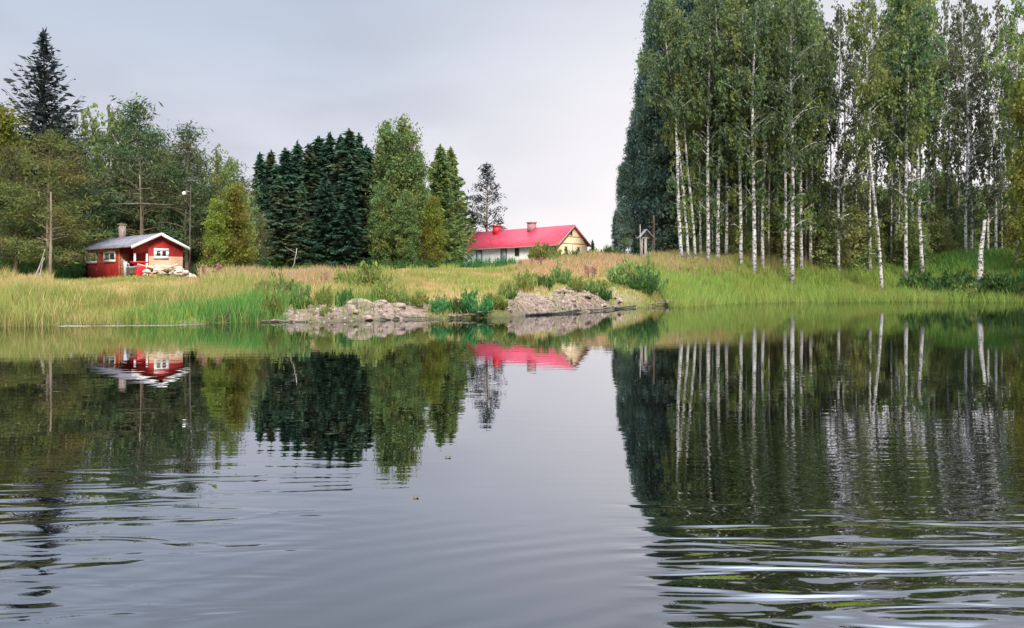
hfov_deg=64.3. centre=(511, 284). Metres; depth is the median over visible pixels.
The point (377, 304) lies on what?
rock
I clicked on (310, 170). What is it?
spruce tree
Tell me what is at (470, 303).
shrub
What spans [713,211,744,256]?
understory tree
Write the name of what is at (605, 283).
shrub
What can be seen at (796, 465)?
water
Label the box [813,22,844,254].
birch tree
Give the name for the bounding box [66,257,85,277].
shrub
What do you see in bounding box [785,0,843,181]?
birch tree
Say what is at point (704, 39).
birch tree
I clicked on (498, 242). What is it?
long house
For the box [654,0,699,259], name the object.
birch tree
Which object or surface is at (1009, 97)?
birch tree
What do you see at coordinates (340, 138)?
spruce tree
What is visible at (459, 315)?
driftwood log
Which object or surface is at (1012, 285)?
shrub
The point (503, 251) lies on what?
door
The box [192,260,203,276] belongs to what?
shrub
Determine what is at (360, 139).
spruce tree
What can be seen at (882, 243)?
understory tree
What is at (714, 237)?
understory tree
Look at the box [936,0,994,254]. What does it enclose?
birch tree
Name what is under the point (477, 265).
nettle clump
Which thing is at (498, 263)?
nettle clump
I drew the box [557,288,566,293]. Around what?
rock
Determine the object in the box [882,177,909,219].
understory tree
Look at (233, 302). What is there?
sedge
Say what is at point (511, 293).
weed clump
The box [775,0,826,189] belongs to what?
birch tree
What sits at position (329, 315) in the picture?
gravel
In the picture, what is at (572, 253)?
shrub
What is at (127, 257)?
door
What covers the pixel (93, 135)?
birch tree
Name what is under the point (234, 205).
broadleaf tree
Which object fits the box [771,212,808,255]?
understory tree
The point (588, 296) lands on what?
rock
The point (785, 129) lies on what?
birch tree
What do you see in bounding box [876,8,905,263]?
birch tree
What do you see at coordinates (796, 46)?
birch tree
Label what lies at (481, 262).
nettle clump
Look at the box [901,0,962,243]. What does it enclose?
birch tree
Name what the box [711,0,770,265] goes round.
birch tree
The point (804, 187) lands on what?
birch tree
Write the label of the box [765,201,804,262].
understory tree
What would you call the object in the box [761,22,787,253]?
birch tree
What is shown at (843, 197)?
birch tree
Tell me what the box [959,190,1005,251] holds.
understory tree
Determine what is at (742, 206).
understory tree
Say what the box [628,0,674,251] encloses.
aspen tree
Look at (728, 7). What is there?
birch tree
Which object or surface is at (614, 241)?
aspen tree
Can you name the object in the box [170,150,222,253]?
pine tree
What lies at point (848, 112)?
birch tree
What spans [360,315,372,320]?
rock
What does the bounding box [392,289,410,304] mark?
weed clump
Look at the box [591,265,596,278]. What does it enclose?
fireweed plant
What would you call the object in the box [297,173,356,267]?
spruce tree
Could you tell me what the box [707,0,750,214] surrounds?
birch tree
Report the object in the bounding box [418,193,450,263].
broadleaf tree
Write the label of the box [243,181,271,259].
pine tree
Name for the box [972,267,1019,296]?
shrub
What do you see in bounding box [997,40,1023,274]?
broadleaf tree
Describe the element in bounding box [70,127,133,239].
pine tree
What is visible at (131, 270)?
washtub
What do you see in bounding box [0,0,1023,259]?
sky
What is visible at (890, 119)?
birch tree
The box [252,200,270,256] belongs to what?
pine tree
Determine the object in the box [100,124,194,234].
pine tree
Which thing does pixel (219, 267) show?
fireweed plant
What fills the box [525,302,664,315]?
driftwood log
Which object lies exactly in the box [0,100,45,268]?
birch tree
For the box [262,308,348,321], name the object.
driftwood log
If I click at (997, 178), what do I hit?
birch tree
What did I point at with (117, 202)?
pine tree
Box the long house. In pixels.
[464,222,591,265]
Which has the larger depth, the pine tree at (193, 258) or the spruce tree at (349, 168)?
the spruce tree at (349, 168)
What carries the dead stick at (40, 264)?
on the ground at (390, 313)
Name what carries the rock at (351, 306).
on the ground at (390, 313)
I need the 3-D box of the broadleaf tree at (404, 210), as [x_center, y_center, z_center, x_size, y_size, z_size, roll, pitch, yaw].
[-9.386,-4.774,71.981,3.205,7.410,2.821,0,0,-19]
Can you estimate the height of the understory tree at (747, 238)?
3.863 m
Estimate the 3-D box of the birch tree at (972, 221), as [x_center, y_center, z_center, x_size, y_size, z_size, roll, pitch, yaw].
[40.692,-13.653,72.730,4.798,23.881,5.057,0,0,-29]
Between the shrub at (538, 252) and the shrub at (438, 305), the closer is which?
the shrub at (438, 305)
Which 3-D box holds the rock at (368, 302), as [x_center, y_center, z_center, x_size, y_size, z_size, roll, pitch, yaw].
[-5.775,0.760,30.671,1.345,0.526,0.912,0,6,-6]
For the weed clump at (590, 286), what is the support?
on the ground at (390, 313)
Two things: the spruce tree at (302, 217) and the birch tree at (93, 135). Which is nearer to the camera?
the birch tree at (93, 135)
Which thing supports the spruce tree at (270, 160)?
on the ground at (390, 313)
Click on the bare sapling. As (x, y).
(293, 264)
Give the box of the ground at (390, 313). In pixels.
[0,262,975,326]
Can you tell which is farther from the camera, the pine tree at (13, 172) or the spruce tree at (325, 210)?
the spruce tree at (325, 210)
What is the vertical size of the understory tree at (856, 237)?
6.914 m
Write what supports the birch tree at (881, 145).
on the ground at (390, 313)
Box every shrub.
[0,260,12,273]
[17,257,39,275]
[34,260,45,273]
[52,261,71,279]
[59,262,81,279]
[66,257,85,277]
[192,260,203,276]
[247,258,270,269]
[250,267,304,303]
[270,255,294,268]
[294,260,319,269]
[319,260,345,268]
[333,266,353,284]
[345,260,396,289]
[348,261,370,269]
[366,257,380,264]
[370,260,396,269]
[397,255,423,269]
[415,255,429,266]
[424,261,446,268]
[428,294,451,314]
[458,287,494,317]
[493,295,509,309]
[510,268,541,283]
[527,241,562,260]
[545,259,574,285]
[546,249,567,260]
[564,248,580,256]
[594,278,615,288]
[601,245,621,254]
[603,257,643,285]
[626,272,658,293]
[632,252,669,294]
[689,242,713,256]
[896,267,951,293]
[929,267,974,290]
[948,280,978,298]
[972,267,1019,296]
[1002,268,1023,298]
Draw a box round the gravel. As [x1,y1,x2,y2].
[283,289,635,321]
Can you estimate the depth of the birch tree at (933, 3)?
78.82 m
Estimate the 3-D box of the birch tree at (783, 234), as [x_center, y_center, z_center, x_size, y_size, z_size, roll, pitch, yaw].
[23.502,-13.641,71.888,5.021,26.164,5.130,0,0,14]
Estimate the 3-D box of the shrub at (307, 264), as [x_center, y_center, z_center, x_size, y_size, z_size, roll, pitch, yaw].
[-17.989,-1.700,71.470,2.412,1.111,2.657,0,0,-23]
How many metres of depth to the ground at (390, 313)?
32.38 m
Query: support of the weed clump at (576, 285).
on the ground at (390, 313)
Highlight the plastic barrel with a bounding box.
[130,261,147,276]
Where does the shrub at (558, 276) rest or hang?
on the ground at (390, 313)
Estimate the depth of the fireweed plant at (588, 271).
54.93 m
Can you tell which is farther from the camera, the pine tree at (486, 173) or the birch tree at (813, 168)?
the pine tree at (486, 173)
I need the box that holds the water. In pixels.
[0,301,1023,627]
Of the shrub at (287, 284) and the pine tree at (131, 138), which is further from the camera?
the pine tree at (131, 138)
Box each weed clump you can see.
[261,291,284,316]
[288,280,314,308]
[310,282,333,306]
[319,306,332,314]
[333,288,353,306]
[371,279,396,302]
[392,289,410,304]
[409,289,429,307]
[447,296,465,314]
[482,292,500,308]
[496,280,519,298]
[513,275,535,292]
[534,272,554,290]
[564,275,584,292]
[583,278,599,293]
[597,286,612,300]
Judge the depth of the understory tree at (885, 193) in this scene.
78.42 m
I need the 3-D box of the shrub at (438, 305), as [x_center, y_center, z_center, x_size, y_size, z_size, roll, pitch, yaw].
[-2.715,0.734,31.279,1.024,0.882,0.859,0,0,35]
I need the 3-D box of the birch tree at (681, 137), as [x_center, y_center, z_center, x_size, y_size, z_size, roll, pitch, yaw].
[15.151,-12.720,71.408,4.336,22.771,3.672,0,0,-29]
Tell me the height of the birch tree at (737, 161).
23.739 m
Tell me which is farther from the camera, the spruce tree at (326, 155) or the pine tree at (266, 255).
the spruce tree at (326, 155)
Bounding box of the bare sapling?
[285,248,296,279]
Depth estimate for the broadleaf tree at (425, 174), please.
75.43 m
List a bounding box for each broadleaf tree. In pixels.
[196,194,236,267]
[214,179,265,269]
[363,118,396,254]
[363,188,394,264]
[365,112,432,262]
[387,189,423,264]
[404,145,431,260]
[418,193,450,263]
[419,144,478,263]
[427,146,478,261]
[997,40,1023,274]
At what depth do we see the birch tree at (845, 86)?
70.92 m
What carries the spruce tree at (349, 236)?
on the ground at (390, 313)
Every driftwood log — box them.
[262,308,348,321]
[380,313,442,319]
[448,307,494,317]
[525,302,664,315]
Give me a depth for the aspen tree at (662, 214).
78.28 m
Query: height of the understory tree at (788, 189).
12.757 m
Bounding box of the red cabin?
[77,224,189,278]
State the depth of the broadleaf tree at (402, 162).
73.98 m
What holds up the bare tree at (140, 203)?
on the ground at (390, 313)
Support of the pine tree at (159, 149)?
on the ground at (390, 313)
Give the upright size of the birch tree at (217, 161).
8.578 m
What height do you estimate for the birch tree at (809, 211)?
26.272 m
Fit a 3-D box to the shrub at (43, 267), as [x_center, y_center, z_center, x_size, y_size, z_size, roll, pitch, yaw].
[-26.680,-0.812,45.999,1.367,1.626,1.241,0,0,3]
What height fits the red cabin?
3.723 m
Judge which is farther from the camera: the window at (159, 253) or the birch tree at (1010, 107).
the birch tree at (1010, 107)
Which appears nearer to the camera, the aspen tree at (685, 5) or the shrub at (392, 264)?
the shrub at (392, 264)
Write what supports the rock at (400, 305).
on the ground at (390, 313)
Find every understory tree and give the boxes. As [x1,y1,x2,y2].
[665,155,756,251]
[696,233,705,249]
[705,222,728,252]
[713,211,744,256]
[734,224,757,255]
[737,162,760,247]
[747,147,833,257]
[751,233,772,258]
[755,152,773,245]
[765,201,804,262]
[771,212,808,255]
[803,167,848,224]
[803,214,824,260]
[806,204,855,269]
[827,176,884,251]
[829,231,854,272]
[842,201,882,272]
[862,170,902,250]
[865,223,890,266]
[878,200,901,245]
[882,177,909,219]
[882,236,896,260]
[887,218,927,266]
[901,165,969,249]
[901,216,934,268]
[925,210,959,255]
[943,220,963,251]
[946,184,985,248]
[956,215,984,250]
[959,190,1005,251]
[974,169,1023,242]
[974,208,1005,249]
[989,207,1019,249]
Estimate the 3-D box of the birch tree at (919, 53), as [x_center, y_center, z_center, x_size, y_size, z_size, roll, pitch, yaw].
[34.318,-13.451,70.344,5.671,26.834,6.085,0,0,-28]
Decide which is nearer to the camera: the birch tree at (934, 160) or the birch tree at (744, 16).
the birch tree at (934, 160)
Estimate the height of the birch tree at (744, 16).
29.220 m
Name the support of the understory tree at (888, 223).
on the ground at (390, 313)
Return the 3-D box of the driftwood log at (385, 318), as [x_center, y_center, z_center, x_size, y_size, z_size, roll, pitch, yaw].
[-3.767,1.046,30.177,2.416,0.495,0.439,0,0,-27]
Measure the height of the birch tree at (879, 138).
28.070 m
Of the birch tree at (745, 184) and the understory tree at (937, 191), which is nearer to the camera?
the birch tree at (745, 184)
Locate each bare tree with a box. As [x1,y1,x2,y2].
[37,192,61,274]
[122,174,166,234]
[645,215,660,253]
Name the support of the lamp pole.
on the ground at (390, 313)
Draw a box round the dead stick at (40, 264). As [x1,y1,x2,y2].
[35,249,44,276]
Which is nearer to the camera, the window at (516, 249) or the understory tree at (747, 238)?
the understory tree at (747, 238)
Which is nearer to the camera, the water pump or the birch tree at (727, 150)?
the water pump
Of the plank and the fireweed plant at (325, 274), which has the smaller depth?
the plank
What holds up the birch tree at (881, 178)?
on the ground at (390, 313)
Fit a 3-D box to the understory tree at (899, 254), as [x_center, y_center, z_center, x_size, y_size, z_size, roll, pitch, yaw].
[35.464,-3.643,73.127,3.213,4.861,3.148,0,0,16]
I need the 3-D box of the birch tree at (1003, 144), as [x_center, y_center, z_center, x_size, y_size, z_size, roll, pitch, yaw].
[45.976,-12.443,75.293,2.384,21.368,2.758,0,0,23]
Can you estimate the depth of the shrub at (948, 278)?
66.24 m
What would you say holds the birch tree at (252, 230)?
on the ground at (390, 313)
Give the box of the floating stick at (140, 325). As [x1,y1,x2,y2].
[66,324,188,325]
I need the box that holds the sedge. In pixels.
[96,245,1023,324]
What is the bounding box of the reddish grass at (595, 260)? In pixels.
[166,248,873,317]
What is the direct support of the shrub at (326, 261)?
on the ground at (390, 313)
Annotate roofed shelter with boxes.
[637,229,653,259]
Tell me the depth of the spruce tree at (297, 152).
78.70 m
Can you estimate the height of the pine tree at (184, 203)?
9.840 m
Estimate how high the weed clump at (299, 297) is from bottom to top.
1.183 m
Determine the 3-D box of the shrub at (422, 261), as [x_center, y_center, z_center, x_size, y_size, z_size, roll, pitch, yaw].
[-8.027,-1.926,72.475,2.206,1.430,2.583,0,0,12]
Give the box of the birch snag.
[977,220,985,286]
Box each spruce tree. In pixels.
[0,27,116,264]
[250,152,273,260]
[251,149,290,256]
[260,147,318,257]
[260,174,311,269]
[285,180,318,267]
[286,143,327,262]
[287,140,317,231]
[289,135,325,221]
[292,127,390,262]
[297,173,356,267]
[311,131,340,253]
[318,183,376,269]
[332,134,344,163]
[355,132,371,256]
[363,144,376,260]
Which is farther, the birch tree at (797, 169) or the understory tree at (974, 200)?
the understory tree at (974, 200)
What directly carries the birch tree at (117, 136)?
on the ground at (390, 313)
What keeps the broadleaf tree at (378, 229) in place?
on the ground at (390, 313)
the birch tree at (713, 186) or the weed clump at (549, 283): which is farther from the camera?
the birch tree at (713, 186)
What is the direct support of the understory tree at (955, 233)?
on the ground at (390, 313)
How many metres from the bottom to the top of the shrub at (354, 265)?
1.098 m
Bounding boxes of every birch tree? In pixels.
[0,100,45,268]
[60,102,118,258]
[88,103,132,235]
[198,143,235,262]
[219,156,244,252]
[237,192,259,266]
[638,0,706,259]
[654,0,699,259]
[663,9,706,257]
[683,0,715,253]
[684,0,736,260]
[688,0,765,257]
[693,0,751,256]
[703,15,728,253]
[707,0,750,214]
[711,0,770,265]
[714,0,784,273]
[722,16,751,239]
[724,0,779,246]
[733,44,759,253]
[739,1,788,268]
[743,1,774,248]
[750,0,782,255]
[755,0,805,250]
[756,0,805,266]
[756,0,837,283]
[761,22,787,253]
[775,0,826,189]
[775,0,838,268]
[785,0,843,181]
[788,0,829,259]
[788,0,838,265]
[789,74,809,233]
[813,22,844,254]
[814,7,831,217]
[816,0,866,272]
[816,7,868,224]
[840,0,898,291]
[840,0,908,273]
[841,44,872,207]
[850,4,946,216]
[862,0,896,226]
[862,0,934,252]
[869,0,939,280]
[874,0,953,276]
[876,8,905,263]
[883,16,914,249]
[885,0,955,246]
[890,1,951,222]
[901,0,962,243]
[921,44,964,220]
[923,39,948,240]
[933,0,965,241]
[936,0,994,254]
[937,14,978,248]
[942,0,1000,251]
[942,0,1004,205]
[966,0,1021,249]
[968,6,1011,249]
[981,0,1023,267]
[988,23,1017,247]
[996,40,1021,221]
[998,43,1023,205]
[1008,28,1023,206]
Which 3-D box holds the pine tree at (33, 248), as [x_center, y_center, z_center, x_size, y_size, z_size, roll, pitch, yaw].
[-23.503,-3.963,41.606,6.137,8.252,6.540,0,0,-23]
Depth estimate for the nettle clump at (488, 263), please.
72.87 m
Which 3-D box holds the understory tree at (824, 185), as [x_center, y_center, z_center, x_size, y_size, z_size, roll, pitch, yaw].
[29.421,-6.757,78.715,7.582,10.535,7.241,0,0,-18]
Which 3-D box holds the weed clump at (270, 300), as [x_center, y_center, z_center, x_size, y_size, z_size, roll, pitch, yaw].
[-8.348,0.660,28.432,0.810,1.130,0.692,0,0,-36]
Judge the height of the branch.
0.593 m
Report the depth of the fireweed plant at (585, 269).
55.92 m
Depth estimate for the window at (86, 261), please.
46.39 m
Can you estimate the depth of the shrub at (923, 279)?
67.72 m
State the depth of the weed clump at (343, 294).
30.40 m
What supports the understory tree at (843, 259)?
on the ground at (390, 313)
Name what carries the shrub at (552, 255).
on the ground at (390, 313)
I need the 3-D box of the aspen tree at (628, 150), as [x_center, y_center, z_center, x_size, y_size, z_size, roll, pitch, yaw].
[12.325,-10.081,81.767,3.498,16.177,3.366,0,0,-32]
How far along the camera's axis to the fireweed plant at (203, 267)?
36.01 m
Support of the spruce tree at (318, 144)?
on the ground at (390, 313)
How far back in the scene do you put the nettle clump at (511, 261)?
73.01 m
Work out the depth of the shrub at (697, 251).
74.47 m
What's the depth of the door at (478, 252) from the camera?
93.81 m
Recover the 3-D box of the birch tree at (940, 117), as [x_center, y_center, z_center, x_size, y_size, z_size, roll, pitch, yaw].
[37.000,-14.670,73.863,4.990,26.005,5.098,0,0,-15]
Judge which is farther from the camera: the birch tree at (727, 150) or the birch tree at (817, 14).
the birch tree at (817, 14)
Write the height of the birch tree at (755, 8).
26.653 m
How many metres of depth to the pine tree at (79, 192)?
47.76 m
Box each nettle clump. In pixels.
[459,259,472,267]
[471,259,479,267]
[475,258,484,267]
[482,258,494,267]
[490,258,502,266]
[505,256,516,265]
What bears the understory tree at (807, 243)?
on the ground at (390, 313)
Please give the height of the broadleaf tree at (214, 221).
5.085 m
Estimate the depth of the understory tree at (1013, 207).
83.02 m
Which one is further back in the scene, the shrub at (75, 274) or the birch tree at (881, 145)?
the birch tree at (881, 145)
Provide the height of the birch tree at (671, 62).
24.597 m
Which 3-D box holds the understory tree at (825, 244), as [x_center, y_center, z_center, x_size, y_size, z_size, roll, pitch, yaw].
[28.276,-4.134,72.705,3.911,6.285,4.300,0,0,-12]
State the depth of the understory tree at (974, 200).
83.44 m
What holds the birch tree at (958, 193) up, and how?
on the ground at (390, 313)
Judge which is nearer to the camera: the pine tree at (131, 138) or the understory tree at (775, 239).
the pine tree at (131, 138)
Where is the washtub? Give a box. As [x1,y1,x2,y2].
[126,267,136,274]
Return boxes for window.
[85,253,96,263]
[103,251,115,262]
[154,248,168,258]
[515,248,518,255]
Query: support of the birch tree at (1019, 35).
on the ground at (390, 313)
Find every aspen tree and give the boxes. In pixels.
[610,209,619,250]
[612,159,634,255]
[620,106,642,256]
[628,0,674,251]
[628,57,654,255]
[629,0,699,253]
[633,0,715,248]
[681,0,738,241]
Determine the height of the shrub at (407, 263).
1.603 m
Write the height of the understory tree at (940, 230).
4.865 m
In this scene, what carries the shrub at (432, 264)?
on the ground at (390, 313)
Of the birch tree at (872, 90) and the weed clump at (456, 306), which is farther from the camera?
the birch tree at (872, 90)
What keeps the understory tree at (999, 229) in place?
on the ground at (390, 313)
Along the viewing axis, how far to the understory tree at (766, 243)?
73.29 m
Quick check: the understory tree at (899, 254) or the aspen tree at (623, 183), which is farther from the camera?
the aspen tree at (623, 183)
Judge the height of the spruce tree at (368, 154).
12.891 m
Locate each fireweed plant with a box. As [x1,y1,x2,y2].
[197,264,207,277]
[212,263,221,273]
[320,270,329,281]
[584,264,589,276]
[586,264,593,277]
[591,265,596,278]
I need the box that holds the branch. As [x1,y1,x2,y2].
[210,307,229,321]
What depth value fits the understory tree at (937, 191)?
79.51 m
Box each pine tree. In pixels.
[0,128,119,269]
[0,142,59,273]
[12,131,63,261]
[30,115,108,267]
[32,140,123,261]
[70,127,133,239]
[73,91,201,250]
[81,168,152,242]
[82,115,164,228]
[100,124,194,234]
[123,142,203,261]
[136,118,248,270]
[142,150,204,233]
[166,180,215,273]
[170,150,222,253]
[195,156,271,257]
[196,173,271,253]
[238,197,274,263]
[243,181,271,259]
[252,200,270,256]
[461,162,507,233]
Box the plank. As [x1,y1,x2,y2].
[150,264,177,273]
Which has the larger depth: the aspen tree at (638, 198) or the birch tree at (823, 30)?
the aspen tree at (638, 198)
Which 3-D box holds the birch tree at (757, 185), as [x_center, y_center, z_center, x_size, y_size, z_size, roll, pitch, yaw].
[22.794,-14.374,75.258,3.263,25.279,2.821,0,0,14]
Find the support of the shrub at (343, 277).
on the ground at (390, 313)
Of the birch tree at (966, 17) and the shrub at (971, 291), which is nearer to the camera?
the shrub at (971, 291)
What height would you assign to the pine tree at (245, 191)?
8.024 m
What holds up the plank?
on the rock at (159, 268)
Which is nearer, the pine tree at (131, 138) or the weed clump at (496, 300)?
the weed clump at (496, 300)
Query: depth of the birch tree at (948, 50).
74.65 m
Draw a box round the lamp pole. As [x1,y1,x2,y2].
[182,185,190,272]
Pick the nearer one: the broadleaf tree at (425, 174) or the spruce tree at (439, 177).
the broadleaf tree at (425, 174)
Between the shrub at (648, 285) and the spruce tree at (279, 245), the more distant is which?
the spruce tree at (279, 245)
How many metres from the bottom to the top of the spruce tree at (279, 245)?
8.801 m
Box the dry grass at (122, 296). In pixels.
[0,250,886,326]
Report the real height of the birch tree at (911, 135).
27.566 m
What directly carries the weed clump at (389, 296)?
on the ground at (390, 313)
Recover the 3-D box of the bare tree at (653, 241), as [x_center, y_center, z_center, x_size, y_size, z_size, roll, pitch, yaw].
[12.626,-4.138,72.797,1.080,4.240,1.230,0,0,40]
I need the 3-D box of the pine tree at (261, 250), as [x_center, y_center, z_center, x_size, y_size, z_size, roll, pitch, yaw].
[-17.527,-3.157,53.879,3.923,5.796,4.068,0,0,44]
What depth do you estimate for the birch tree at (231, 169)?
48.24 m
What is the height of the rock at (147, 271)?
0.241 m
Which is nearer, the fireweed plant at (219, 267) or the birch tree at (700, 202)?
the fireweed plant at (219, 267)
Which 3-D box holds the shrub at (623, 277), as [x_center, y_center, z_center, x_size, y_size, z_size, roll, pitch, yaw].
[6.970,-0.722,50.380,2.552,2.034,2.177,0,0,14]
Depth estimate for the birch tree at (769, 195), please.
73.41 m
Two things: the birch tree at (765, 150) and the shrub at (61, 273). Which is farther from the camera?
the birch tree at (765, 150)
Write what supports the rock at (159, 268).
on the rock
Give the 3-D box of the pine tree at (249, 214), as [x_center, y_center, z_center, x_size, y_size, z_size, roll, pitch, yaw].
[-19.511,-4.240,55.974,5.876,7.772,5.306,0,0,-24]
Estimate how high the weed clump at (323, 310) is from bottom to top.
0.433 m
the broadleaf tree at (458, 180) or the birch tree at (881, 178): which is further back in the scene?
the broadleaf tree at (458, 180)
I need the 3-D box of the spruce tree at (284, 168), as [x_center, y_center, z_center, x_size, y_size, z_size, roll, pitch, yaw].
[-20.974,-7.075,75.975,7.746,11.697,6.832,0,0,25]
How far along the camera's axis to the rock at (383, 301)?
31.18 m
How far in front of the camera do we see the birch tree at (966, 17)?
80.13 m
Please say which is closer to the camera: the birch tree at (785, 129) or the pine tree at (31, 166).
the pine tree at (31, 166)
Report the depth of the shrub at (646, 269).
50.81 m
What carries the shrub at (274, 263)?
on the ground at (390, 313)
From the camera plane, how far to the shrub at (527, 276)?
44.90 m
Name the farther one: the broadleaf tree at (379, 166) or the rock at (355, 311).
the broadleaf tree at (379, 166)
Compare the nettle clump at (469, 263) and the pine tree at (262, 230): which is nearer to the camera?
the pine tree at (262, 230)
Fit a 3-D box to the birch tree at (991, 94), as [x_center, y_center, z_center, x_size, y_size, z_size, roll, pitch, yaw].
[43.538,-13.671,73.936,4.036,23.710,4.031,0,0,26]
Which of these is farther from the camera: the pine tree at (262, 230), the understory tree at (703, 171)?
the understory tree at (703, 171)
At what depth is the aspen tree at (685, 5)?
80.11 m
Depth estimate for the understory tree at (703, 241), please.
75.27 m
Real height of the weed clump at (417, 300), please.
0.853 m
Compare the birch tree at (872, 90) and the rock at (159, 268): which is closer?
the rock at (159, 268)
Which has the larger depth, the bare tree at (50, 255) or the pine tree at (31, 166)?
the pine tree at (31, 166)
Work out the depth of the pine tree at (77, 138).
56.88 m
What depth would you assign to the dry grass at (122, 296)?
34.35 m
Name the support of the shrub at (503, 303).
on the ground at (390, 313)
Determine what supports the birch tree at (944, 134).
on the ground at (390, 313)
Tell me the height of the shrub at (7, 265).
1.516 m
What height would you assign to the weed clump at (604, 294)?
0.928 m
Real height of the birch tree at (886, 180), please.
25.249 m
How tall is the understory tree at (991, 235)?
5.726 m
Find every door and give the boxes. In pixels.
[121,254,131,276]
[476,250,481,263]
[501,248,506,260]
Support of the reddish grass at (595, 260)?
on the ground at (390, 313)
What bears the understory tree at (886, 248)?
on the ground at (390, 313)
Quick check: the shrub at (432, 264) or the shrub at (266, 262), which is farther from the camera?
the shrub at (432, 264)
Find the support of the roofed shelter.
on the ground at (390, 313)
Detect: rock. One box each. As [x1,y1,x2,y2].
[142,269,150,273]
[153,266,163,272]
[172,271,183,276]
[344,298,374,307]
[344,304,355,310]
[349,309,358,314]
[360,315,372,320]
[373,299,386,303]
[375,302,385,307]
[393,302,405,308]
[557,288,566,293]
[580,293,591,298]
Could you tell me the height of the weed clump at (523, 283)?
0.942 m
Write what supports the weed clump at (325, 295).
on the ground at (390, 313)
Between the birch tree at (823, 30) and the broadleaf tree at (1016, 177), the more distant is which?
the birch tree at (823, 30)
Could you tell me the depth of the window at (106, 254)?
44.44 m
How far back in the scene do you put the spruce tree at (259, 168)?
74.83 m
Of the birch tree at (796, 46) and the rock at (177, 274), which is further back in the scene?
the birch tree at (796, 46)
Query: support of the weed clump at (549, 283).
on the ground at (390, 313)
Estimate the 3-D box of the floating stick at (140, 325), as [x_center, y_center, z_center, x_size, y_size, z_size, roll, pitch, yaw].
[-12.031,1.283,25.634,4.367,0.046,0.656,0,0,-18]
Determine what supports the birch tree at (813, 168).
on the ground at (390, 313)
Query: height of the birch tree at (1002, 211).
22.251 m
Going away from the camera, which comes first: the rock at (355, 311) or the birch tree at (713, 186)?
the rock at (355, 311)
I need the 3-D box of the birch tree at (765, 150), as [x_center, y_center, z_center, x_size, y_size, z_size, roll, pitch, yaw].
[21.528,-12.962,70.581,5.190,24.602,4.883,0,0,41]
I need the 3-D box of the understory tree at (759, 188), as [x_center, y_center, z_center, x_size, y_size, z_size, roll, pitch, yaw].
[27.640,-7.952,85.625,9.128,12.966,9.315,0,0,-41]
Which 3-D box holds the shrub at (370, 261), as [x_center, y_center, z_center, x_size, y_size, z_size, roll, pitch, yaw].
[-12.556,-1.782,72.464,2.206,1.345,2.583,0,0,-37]
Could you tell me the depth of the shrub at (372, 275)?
36.68 m
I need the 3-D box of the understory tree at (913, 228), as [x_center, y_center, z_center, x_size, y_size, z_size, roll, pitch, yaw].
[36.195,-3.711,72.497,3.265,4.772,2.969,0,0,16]
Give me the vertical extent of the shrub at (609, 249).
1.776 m
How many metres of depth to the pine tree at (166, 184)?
56.42 m
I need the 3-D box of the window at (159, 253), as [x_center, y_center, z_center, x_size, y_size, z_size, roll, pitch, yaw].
[-18.601,-1.660,43.198,0.049,0.560,0.790,0,0,44]
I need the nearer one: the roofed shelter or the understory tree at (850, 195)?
the roofed shelter
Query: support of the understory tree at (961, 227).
on the ground at (390, 313)
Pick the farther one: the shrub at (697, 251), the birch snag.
the shrub at (697, 251)
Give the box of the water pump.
[119,259,129,275]
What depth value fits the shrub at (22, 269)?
44.67 m
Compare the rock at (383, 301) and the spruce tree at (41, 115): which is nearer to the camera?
the rock at (383, 301)

